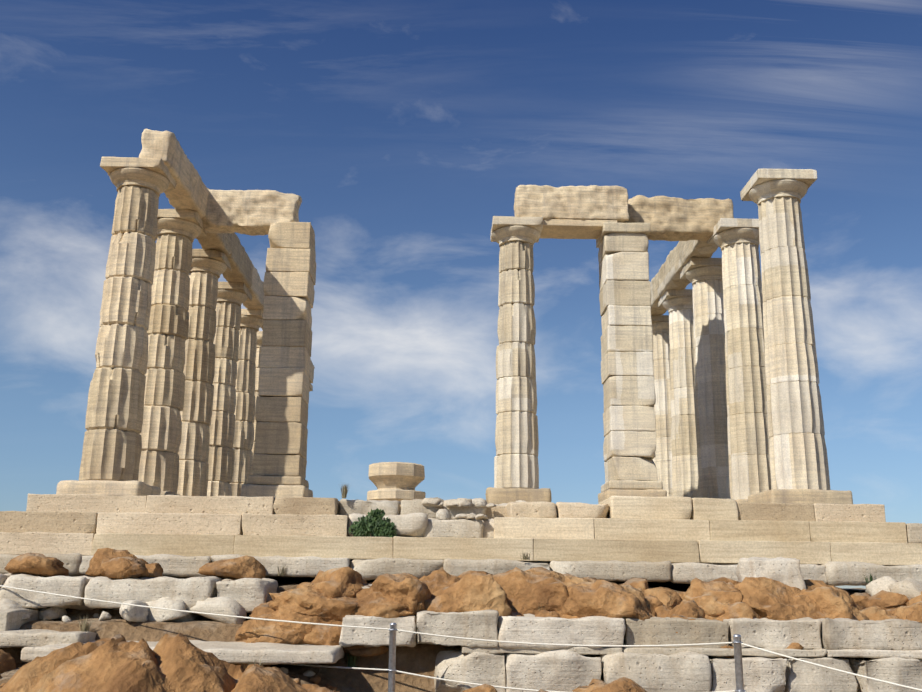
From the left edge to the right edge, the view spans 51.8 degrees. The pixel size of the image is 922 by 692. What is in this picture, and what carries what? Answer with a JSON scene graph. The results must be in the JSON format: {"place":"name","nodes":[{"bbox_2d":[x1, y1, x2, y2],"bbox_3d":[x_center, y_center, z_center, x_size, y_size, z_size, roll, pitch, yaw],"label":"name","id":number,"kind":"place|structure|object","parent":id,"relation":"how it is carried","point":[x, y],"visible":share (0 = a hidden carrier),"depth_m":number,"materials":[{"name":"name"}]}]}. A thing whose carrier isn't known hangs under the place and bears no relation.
{"place":"outdoors","nodes":[
{"label":"outdoors","id":0,"kind":"place"},
{"bbox_2d":[0,576,865,691],"bbox_3d":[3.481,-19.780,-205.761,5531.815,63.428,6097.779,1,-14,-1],"label":"terrain","id":1,"kind":"structure","parent":0,"point":[419,659],"depth_m":11.00,"materials":[{"name":"soil"}]},
{"bbox_2d":[0,633,270,672],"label":"slope rocks","id":2,"kind":"structure","parent":1,"relation":"on","point":[7,661],"depth_m":10.43,"materials":[{"name":"stone"}]},
{"bbox_2d":[0,633,332,691],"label":"outcrop rock","id":3,"kind":"object","parent":1,"relation":"on","point":[180,662],"visible":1,"depth_m":7.67,"materials":[{"name":"brown stone"}]},
{"bbox_2d":[0,675,336,690],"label":"rocks","id":4,"kind":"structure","parent":1,"relation":"on","point":[315,679],"depth_m":10.15,"materials":[{"name":"brown stone"}]},
{"bbox_2d":[0,573,371,664],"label":"stone blocks","id":5,"kind":"structure","parent":1,"relation":"on","point":[249,595],"depth_m":11.85,"materials":[{"name":"grey stone"}]},
{"bbox_2d":[79,615,92,631],"bbox_3d":[-4.464,3.306,11.278,0.197,0.250,0.206,4,-14,-12],"label":"weed","id":6,"kind":"object","parent":5,"relation":"on","point":[84,628],"visible":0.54,"depth_m":11.26,"materials":[{"name":"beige plant"}]},
{"bbox_2d":[4,548,265,579],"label":"rocks","id":7,"kind":"object","parent":5,"relation":"on","point":[114,563],"visible":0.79,"depth_m":12.35,"materials":[{"name":"brown stone"}]},
{"bbox_2d":[62,611,315,675],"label":"stones","id":8,"kind":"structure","parent":1,"relation":"on","point":[104,615],"depth_m":11.62,"materials":[{"name":"stone"}]},
{"bbox_2d":[345,653,359,666],"bbox_3d":[-1.245,3.552,10.845,0.228,0.247,0.253,-6,-16,25],"label":"weed","id":9,"kind":"object","parent":1,"relation":"on","point":[352,659],"visible":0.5,"depth_m":10.79,"materials":[{"name":"green plant"}]},
{"bbox_2d":[387,623,396,691],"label":"rope post","id":10,"kind":"object","parent":1,"relation":"on","point":[392,658],"visible":0.98,"depth_m":10.19,"materials":[{"name":"metal"}]},
{"bbox_2d":[222,504,673,583],"bbox_3d":[-0.335,6.979,30.297,12.000,1.100,33.000,1,-14,-1],"label":"platform","id":11,"kind":"object","parent":1,"relation":"on","point":[496,511],"depth_m":14.42,"materials":[{"name":"stone"}]},
{"bbox_2d":[241,484,666,504],"bbox_3d":[-0.135,3.265,19.391,8.508,0.710,1.249,1,-14,-1],"label":"pronaos toichobate","id":12,"kind":"object","parent":11,"relation":"on","point":[498,496],"visible":0.33,"depth_m":18.87,"materials":[{"name":"stone"}]},
{"bbox_2d":[247,222,315,487],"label":"stone pillar","id":13,"kind":"structure","parent":12,"relation":"on","point":[281,419],"depth_m":19.68,"materials":[{"name":"stone"}]},
{"bbox_2d":[202,189,301,235],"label":"stone lintel","id":14,"kind":"structure","parent":13,"relation":"on","point":[253,212],"depth_m":20.88,"materials":[{"name":"stone"}]},
{"bbox_2d":[490,216,542,488],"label":"column in antis","id":15,"kind":"structure","parent":12,"relation":"on","point":[516,465],"depth_m":19.88,"materials":[{"name":"stone"}]},
{"bbox_2d":[514,185,733,240],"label":"stone lintel","id":16,"kind":"structure","parent":15,"relation":"on","point":[575,212],"depth_m":20.66,"materials":[{"name":"stone"}]},
{"bbox_2d":[596,222,662,492],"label":"stone pillar","id":17,"kind":"structure","parent":12,"relation":"on","point":[629,418],"depth_m":19.82,"materials":[{"name":"stone"}]},
{"bbox_2d":[422,498,525,507],"bbox_3d":[0.221,2.432,14.523,1.632,0.172,0.849,1,-14,-1],"label":"rock debris","id":18,"kind":"object","parent":11,"relation":"on","point":[450,503],"visible":0.75,"depth_m":14.19,"materials":[{"name":"stone"}]},
{"bbox_2d":[0,553,921,585],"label":"foundation stones","id":19,"kind":"object","parent":1,"relation":"on","point":[838,573],"visible":0.54,"depth_m":12.89,"materials":[{"name":"stone"}]},
{"bbox_2d":[0,532,93,555],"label":"stone step","id":20,"kind":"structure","parent":19,"relation":"on","point":[34,542],"depth_m":13.15,"materials":[{"name":"stone"}]},
{"bbox_2d":[277,564,288,575],"bbox_3d":[-2.409,3.018,12.834,0.211,0.175,0.195,1,-14,-1],"label":"step weed","id":21,"kind":"object","parent":19,"relation":"on","point":[282,572],"visible":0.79,"depth_m":12.78,"materials":[{"name":"beige plant"}]},
{"bbox_2d":[91,533,921,565],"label":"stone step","id":22,"kind":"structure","parent":19,"relation":"on","point":[671,551],"depth_m":13.21,"materials":[{"name":"beige stone"}]},
{"bbox_2d":[0,511,350,536],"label":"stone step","id":23,"kind":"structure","parent":22,"relation":"on","point":[164,523],"depth_m":13.56,"materials":[{"name":"stone"}]},
{"bbox_2d":[349,520,368,536],"bbox_3d":[-1.448,2.625,13.531,0.314,0.296,0.124,1,-14,-1],"label":"caper bush","id":24,"kind":"object","parent":22,"relation":"on","point":[356,532],"visible":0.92,"depth_m":13.51,"materials":[{"name":"green plant"}]},
{"bbox_2d":[355,513,390,536],"bbox_3d":[-1.250,2.561,13.558,0.532,0.368,0.144,1,-14,-1],"label":"caper bush","id":25,"kind":"object","parent":22,"relation":"on","point":[373,524],"visible":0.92,"depth_m":13.53,"materials":[{"name":"green plant"}]},
{"bbox_2d":[367,508,384,518],"bbox_3d":[-1.213,2.419,13.592,0.260,0.201,0.092,1,-14,-1],"label":"caper bush","id":26,"kind":"object","parent":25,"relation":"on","point":[377,511],"visible":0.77,"depth_m":13.58,"materials":[{"name":"green plant"}]},
{"bbox_2d":[377,522,396,536],"bbox_3d":[-1.046,2.666,13.528,0.317,0.327,0.124,1,-14,-1],"label":"caper bush","id":27,"kind":"object","parent":22,"relation":"on","point":[391,531],"visible":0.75,"depth_m":13.51,"materials":[{"name":"green plant"}]},
{"bbox_2d":[348,513,921,542],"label":"rubble stones","id":28,"kind":"object","parent":22,"relation":"on","point":[416,525],"visible":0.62,"depth_m":13.74,"materials":[{"name":"stone"}]},
{"bbox_2d":[339,497,507,519],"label":"stone blocks","id":29,"kind":"structure","parent":28,"relation":"on","point":[348,507],"depth_m":14.23,"materials":[{"name":"stone"}]},
{"bbox_2d":[338,483,351,497],"bbox_3d":[-1.741,2.151,14.170,0.228,0.242,0.168,-5,-15,20],"label":"grass tuft","id":30,"kind":"object","parent":29,"relation":"on","point":[344,491],"visible":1,"depth_m":14.12,"materials":[{"name":"beige plant"}]},
{"bbox_2d":[367,462,425,500],"bbox_3d":[-1.245,2.643,18.372,1.131,0.750,1.184,1,-14,-1],"label":"column capital","id":31,"kind":"object","parent":29,"relation":"on","point":[396,481],"visible":0.94,"depth_m":17.97,"materials":[{"name":"stone"}]},
{"bbox_2d":[436,509,487,519],"bbox_3d":[-0.193,2.469,13.921,1.175,0.170,0.324,-1,-14,5],"label":"rock debris","id":32,"kind":"object","parent":28,"relation":"on","point":[442,513],"visible":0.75,"depth_m":13.84,"materials":[{"name":"stone"}]},
{"bbox_2d":[494,517,907,542],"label":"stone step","id":33,"kind":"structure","parent":22,"relation":"on","point":[669,529],"depth_m":13.66,"materials":[{"name":"beige stone"}]},
{"bbox_2d":[26,494,885,521],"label":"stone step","id":34,"kind":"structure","parent":33,"relation":"on","point":[239,505],"depth_m":14.00,"materials":[{"name":"stone"}]},
{"bbox_2d":[599,495,738,519],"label":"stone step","id":35,"kind":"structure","parent":33,"relation":"on","point":[640,507],"depth_m":14.04,"materials":[{"name":"beige stone"}]},
{"bbox_2d":[520,553,529,559],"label":"step weed","id":36,"kind":"object","parent":19,"relation":"on","point":[525,557],"visible":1,"depth_m":12.90,"materials":[{"name":"beige plant"}]},
{"bbox_2d":[0,576,921,623],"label":"pale rocks","id":37,"kind":"object","parent":1,"relation":"on","point":[909,587],"depth_m":11.69,"materials":[{"name":"stone"}]},
{"bbox_2d":[0,585,921,691],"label":"rope barrier","id":38,"kind":"object","parent":1,"relation":"on","point":[871,678],"visible":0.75,"depth_m":9.99,"materials":[{"name":"grey fabric"}]},
{"bbox_2d":[463,677,646,691],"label":"rocks","id":39,"kind":"object","parent":1,"relation":"on","point":[623,684],"visible":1,"depth_m":9.42,"materials":[{"name":"brown stone"}]},
{"bbox_2d":[339,557,921,691],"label":"foundation wall","id":40,"kind":"structure","parent":1,"relation":"on","point":[893,644],"depth_m":10.64,"materials":[{"name":"grey stone"}]},
{"bbox_2d":[246,570,921,666],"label":"terrace rocks","id":41,"kind":"object","parent":40,"relation":"on","point":[882,605],"depth_m":11.33,"materials":[{"name":"brown stone"}]},
{"bbox_2d":[235,567,921,644],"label":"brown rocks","id":42,"kind":"object","parent":41,"relation":"on","point":[329,596],"depth_m":11.30,"materials":[{"name":"brown stone"}]},
{"bbox_2d":[732,634,745,691],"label":"rope post","id":43,"kind":"object","parent":1,"relation":"on","point":[736,641],"visible":1,"depth_m":9.23,"materials":[{"name":"metal"}]},
{"bbox_2d":[0,0,921,588],"label":"sky","id":44,"kind":"structure","parent":0,"point":[401,129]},
{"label":"stepped base flanks","id":45,"kind":"object","parent":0,"visible":0},
{"bbox_2d":[56,480,852,503],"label":"stylobate blocks","id":46,"kind":"structure","parent":45,"relation":"on","point":[141,488],"depth_m":16.37,"materials":[{"name":"stone"}]},
{"bbox_2d":[79,157,176,480],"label":"column","id":47,"kind":"structure","parent":46,"relation":"on","point":[112,446],"depth_m":17.26,"materials":[{"name":"stone"}]},
{"bbox_2d":[139,129,314,382],"bbox_3d":[-5.985,-1.351,28.016,0.659,0.839,20.630,1,-14,-1],"label":"architrave","id":48,"kind":"object","parent":47,"relation":"on","point":[190,191],"visible":0.54,"depth_m":20.16,"materials":[{"name":"stone"}]},
{"bbox_2d":[138,209,206,493],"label":"column","id":49,"kind":"structure","parent":46,"relation":"on","point":[179,231],"depth_m":19.79,"materials":[{"name":"stone"}]},
{"bbox_2d":[177,249,231,495],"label":"column","id":50,"kind":"structure","parent":46,"relation":"on","point":[209,267],"depth_m":22.24,"materials":[{"name":"stone"}]},
{"bbox_2d":[207,282,251,495],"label":"column","id":51,"kind":"structure","parent":46,"relation":"on","point":[232,297],"depth_m":24.73,"materials":[{"name":"stone"}]},
{"bbox_2d":[230,309,262,495],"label":"column","id":52,"kind":"structure","parent":46,"relation":"on","point":[251,323],"depth_m":27.23,"materials":[{"name":"stone"}]},
{"bbox_2d":[251,331,262,473],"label":"column","id":53,"kind":"structure","parent":46,"relation":"on","point":[258,346],"depth_m":29.88,"materials":[{"name":"stone"}]},
{"bbox_2d":[309,382,312,391],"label":"column","id":54,"kind":"structure","parent":46,"relation":"on","point":[310,387],"depth_m":37.87,"materials":[{"name":"stone"}]},
{"bbox_2d":[651,315,672,495],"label":"column","id":55,"kind":"structure","parent":46,"relation":"on","point":[662,459],"depth_m":27.37,"materials":[{"name":"stone"}]},
{"bbox_2d":[658,289,698,497],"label":"column","id":56,"kind":"structure","parent":46,"relation":"on","point":[677,305],"depth_m":24.91,"materials":[{"name":"stone"}]},
{"bbox_2d":[680,257,730,498],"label":"column","id":57,"kind":"structure","parent":46,"relation":"on","point":[703,276],"depth_m":22.43,"materials":[{"name":"stone"}]},
{"bbox_2d":[650,240,717,314],"bbox_3d":[5.711,-1.997,24.885,0.624,0.810,7.304,1,-14,-1],"label":"architrave","id":58,"kind":"object","parent":57,"relation":"on","point":[667,275],"visible":0.42,"depth_m":24.51,"materials":[{"name":"stone"}]},
{"bbox_2d":[707,218,771,499],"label":"column","id":59,"kind":"structure","parent":46,"relation":"on","point":[736,241],"depth_m":19.95,"materials":[{"name":"stone"}]},
{"bbox_2d":[740,168,829,489],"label":"column","id":60,"kind":"structure","parent":46,"relation":"on","point":[798,450],"depth_m":17.46,"materials":[{"name":"stone"}]}
]}

